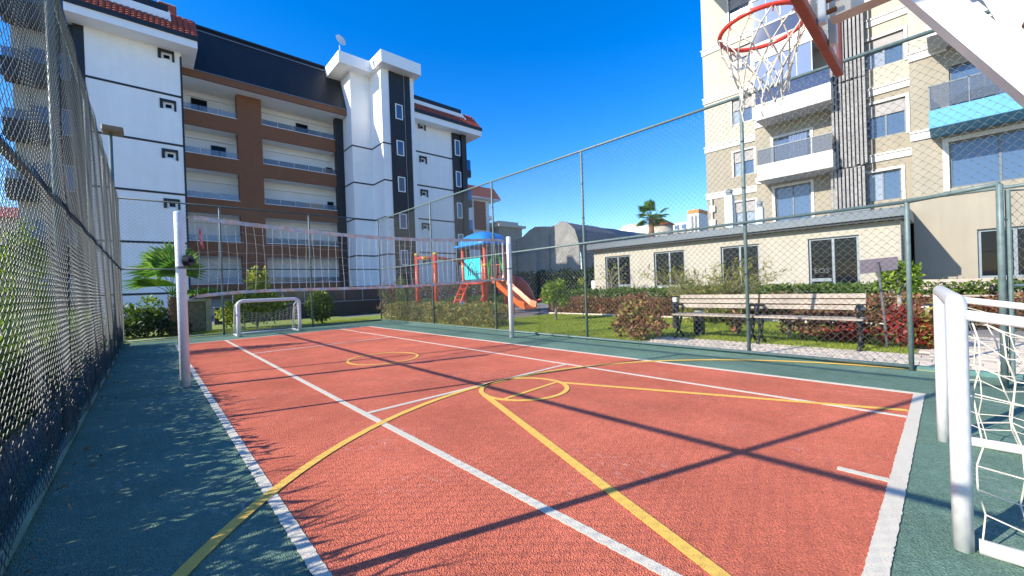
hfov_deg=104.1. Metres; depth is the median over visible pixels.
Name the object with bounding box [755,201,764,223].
roof flue
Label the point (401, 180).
window
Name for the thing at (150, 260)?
fan palm
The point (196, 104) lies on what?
balcony door
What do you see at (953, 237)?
residential building
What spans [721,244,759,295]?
window
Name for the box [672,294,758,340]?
garden bench
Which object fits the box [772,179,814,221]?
window
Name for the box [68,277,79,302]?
window
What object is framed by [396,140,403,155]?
window
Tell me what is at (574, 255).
tarpaulin shed
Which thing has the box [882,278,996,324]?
garden bench
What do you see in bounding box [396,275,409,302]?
cypress
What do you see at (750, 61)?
window
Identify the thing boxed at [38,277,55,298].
window
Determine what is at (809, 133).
balcony door
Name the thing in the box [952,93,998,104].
balcony railing
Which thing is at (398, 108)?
window
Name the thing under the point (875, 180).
window
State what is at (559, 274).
hedge
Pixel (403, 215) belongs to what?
window
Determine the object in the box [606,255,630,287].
window
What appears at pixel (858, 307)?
garden bench
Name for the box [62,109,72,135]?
window
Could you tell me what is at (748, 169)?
window
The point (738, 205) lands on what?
window
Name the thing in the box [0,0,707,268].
sky
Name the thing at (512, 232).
house
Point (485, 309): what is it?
hedge
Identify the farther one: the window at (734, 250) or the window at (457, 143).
the window at (457, 143)
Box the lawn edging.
[542,312,883,324]
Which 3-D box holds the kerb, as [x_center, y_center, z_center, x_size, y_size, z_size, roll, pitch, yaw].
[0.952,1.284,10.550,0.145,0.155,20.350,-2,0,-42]
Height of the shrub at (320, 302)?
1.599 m
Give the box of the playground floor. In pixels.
[445,306,554,318]
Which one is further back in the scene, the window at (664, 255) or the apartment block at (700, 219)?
the apartment block at (700, 219)
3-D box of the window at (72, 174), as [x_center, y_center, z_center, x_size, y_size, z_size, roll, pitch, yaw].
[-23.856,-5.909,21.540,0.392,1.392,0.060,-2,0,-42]
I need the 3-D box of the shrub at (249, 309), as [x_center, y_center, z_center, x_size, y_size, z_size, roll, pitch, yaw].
[-10.357,0.357,16.044,2.722,2.616,1.359,-2,0,-42]
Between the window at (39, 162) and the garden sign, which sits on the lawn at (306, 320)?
the garden sign
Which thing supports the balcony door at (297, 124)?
in the apartment block at (198, 114)
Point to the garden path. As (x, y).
(923, 356)
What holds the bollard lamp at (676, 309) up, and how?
on the lawn at (306, 320)
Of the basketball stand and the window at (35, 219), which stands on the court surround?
the basketball stand
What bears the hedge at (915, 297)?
on the lawn at (306, 320)
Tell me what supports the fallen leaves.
on the court surround
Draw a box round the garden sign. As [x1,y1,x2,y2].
[859,256,897,347]
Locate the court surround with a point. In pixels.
(166, 485)
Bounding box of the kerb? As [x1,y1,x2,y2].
[380,320,1023,379]
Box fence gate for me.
[1004,189,1023,381]
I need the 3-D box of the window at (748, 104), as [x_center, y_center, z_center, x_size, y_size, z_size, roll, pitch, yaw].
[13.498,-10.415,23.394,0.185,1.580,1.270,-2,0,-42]
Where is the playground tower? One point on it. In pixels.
(477, 235)
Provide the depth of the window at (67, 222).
21.60 m
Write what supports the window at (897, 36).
in the residential building
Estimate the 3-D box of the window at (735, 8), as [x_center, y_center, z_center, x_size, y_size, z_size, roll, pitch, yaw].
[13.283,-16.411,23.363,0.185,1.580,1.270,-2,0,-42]
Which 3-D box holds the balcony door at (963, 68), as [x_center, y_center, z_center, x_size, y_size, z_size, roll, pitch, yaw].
[16.652,-7.099,13.540,0.060,1.742,2.452,-2,0,-42]
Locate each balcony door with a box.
[191,97,206,111]
[211,145,225,156]
[296,123,307,133]
[770,127,813,162]
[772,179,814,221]
[949,62,1004,105]
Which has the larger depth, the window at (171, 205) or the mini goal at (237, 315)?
the window at (171, 205)
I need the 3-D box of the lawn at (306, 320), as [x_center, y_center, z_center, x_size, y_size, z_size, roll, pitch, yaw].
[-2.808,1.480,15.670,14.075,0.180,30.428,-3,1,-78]
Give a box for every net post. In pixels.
[173,211,195,389]
[506,237,514,337]
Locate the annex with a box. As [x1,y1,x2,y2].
[586,205,913,304]
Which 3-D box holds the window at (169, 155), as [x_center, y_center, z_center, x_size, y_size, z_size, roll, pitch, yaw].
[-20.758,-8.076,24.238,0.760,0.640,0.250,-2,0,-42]
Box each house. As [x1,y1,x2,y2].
[0,207,20,317]
[468,184,500,296]
[490,221,525,240]
[643,217,674,235]
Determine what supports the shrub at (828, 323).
on the lawn at (306, 320)
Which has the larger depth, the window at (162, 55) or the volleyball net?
the window at (162, 55)
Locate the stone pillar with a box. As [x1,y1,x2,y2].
[188,299,211,331]
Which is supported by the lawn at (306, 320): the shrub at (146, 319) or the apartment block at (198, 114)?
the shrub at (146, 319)
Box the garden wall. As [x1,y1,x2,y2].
[213,285,410,324]
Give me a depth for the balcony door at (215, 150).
29.32 m
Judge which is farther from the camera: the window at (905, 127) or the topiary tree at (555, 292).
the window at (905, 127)
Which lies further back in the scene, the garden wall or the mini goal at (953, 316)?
the garden wall
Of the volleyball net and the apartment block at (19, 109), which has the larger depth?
the apartment block at (19, 109)
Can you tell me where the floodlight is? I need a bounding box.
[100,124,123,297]
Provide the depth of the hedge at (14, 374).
4.65 m
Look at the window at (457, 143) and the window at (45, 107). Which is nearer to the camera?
the window at (45, 107)
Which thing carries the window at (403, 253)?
in the apartment block at (198, 114)
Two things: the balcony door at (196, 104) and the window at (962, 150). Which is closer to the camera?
the window at (962, 150)
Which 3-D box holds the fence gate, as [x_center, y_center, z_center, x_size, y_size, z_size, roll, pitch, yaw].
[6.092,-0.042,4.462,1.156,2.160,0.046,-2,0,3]
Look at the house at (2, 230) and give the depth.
28.92 m
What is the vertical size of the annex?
3.890 m
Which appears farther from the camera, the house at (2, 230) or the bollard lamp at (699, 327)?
the house at (2, 230)
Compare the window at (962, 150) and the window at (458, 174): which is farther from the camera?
the window at (458, 174)
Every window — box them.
[27,46,46,63]
[31,105,48,124]
[33,162,51,182]
[35,219,53,239]
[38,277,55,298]
[58,0,68,25]
[59,53,70,79]
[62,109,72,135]
[64,165,75,191]
[66,222,77,245]
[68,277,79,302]
[157,47,173,62]
[159,98,175,111]
[161,148,177,160]
[164,198,179,209]
[395,103,402,119]
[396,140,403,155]
[398,176,405,192]
[399,213,406,228]
[401,250,407,264]
[418,124,425,130]
[419,155,426,163]
[420,189,427,196]
[422,223,429,229]
[454,140,459,155]
[456,171,461,186]
[457,202,462,218]
[459,265,461,280]
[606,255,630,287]
[653,250,684,287]
[691,215,696,231]
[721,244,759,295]
[726,0,750,23]
[728,40,752,75]
[730,94,753,126]
[731,146,755,177]
[735,197,756,225]
[808,235,859,293]
[863,92,909,139]
[864,25,907,70]
[865,164,905,202]
[942,123,1023,191]
[977,226,1023,277]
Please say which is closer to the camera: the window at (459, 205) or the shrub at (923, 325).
the shrub at (923, 325)
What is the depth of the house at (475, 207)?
55.67 m
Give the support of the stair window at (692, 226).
in the apartment block at (700, 219)
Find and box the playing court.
[172,326,934,575]
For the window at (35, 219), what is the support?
in the apartment block at (19, 109)
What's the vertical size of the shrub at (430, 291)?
2.080 m
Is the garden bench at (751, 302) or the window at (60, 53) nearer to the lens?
the garden bench at (751, 302)
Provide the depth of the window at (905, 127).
17.42 m
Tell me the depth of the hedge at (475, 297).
24.14 m
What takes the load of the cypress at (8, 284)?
on the ground at (982, 330)
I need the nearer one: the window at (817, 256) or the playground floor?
the window at (817, 256)
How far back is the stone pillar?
16.01 m
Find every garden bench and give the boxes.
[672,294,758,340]
[754,293,865,351]
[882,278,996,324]
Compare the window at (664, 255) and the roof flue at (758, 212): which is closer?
the roof flue at (758, 212)
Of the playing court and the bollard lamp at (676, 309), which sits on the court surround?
the playing court
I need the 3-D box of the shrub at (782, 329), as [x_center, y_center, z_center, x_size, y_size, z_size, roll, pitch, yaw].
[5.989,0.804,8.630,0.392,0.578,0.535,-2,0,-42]
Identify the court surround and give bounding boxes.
[0,321,1023,575]
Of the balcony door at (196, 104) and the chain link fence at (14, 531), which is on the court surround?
the chain link fence at (14, 531)
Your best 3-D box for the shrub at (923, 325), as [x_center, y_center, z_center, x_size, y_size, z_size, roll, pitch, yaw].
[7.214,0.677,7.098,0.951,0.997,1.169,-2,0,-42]
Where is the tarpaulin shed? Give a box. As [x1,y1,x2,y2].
[486,221,654,295]
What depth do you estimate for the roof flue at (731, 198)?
18.82 m
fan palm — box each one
[121,240,233,334]
[635,199,668,236]
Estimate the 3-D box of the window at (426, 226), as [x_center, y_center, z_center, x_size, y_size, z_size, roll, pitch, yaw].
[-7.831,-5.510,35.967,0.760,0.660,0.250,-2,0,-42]
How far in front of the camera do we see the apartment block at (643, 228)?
97.42 m
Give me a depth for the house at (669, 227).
71.54 m
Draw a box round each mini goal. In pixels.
[233,297,301,336]
[933,285,1023,567]
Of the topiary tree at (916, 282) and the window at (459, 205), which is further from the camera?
the window at (459, 205)
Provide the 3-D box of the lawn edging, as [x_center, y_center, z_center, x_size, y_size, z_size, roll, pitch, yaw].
[5.557,1.099,14.656,0.100,0.150,12.200,-2,0,-42]
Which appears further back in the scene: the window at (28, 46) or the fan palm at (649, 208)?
the fan palm at (649, 208)
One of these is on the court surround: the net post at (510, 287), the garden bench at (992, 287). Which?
the net post at (510, 287)
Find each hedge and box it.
[0,301,104,454]
[382,300,513,327]
[411,294,507,305]
[488,264,594,301]
[549,290,1023,328]
[563,276,1023,322]
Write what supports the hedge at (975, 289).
on the lawn at (306, 320)
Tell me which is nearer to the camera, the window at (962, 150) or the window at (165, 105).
the window at (962, 150)
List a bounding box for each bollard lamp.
[672,296,678,327]
[693,309,704,335]
[921,304,932,344]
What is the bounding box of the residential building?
[700,0,1023,309]
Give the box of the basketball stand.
[717,0,1023,122]
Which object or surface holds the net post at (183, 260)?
on the court surround
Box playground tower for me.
[454,232,550,313]
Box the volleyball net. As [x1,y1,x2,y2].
[184,215,507,300]
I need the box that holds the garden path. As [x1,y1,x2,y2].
[643,333,1023,373]
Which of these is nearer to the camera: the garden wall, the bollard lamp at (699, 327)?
the bollard lamp at (699, 327)
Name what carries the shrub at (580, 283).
on the lawn at (306, 320)
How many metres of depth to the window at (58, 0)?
21.50 m
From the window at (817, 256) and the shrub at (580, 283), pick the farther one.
the shrub at (580, 283)
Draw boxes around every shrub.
[99,295,192,339]
[214,265,289,329]
[303,290,335,323]
[376,281,494,314]
[577,277,583,293]
[608,290,670,340]
[634,256,791,322]
[725,309,745,333]
[775,312,803,337]
[783,309,883,342]
[872,299,933,348]
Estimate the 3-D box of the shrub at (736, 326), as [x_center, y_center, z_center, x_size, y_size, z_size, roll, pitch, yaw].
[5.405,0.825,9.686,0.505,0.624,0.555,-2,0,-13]
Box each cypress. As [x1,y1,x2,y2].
[0,217,55,323]
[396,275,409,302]
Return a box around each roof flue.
[724,189,734,227]
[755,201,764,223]
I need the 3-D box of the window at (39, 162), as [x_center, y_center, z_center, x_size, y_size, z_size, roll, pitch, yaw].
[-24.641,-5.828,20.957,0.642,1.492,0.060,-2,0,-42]
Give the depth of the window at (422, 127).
36.03 m
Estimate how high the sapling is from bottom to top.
2.363 m
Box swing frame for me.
[414,252,463,306]
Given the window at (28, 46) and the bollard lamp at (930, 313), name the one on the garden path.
the bollard lamp at (930, 313)
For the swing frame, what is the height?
3.020 m
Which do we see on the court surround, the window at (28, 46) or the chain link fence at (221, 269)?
the chain link fence at (221, 269)
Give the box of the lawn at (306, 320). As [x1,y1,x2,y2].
[99,311,918,353]
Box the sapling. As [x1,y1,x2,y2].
[596,263,626,287]
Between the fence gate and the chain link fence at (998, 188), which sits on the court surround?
the chain link fence at (998, 188)
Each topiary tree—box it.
[540,278,570,319]
[873,260,925,322]
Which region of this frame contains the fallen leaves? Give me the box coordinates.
[24,321,773,574]
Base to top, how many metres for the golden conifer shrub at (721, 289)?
2.354 m
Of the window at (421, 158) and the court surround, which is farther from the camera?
the window at (421, 158)
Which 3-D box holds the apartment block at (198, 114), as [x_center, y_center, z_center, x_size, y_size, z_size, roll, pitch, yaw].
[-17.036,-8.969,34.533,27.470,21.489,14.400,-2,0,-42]
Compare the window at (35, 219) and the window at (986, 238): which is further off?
the window at (35, 219)
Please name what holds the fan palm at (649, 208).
on the ground at (982, 330)
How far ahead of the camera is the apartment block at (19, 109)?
20.52 m
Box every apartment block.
[0,0,83,316]
[63,0,481,321]
[618,223,648,232]
[673,209,707,233]
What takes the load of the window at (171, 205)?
in the apartment block at (198, 114)
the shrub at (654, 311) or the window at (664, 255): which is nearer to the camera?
the shrub at (654, 311)
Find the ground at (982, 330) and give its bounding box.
[0,300,1023,495]
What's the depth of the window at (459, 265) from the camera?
38.22 m
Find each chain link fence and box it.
[0,0,124,575]
[118,197,380,342]
[377,10,1023,388]

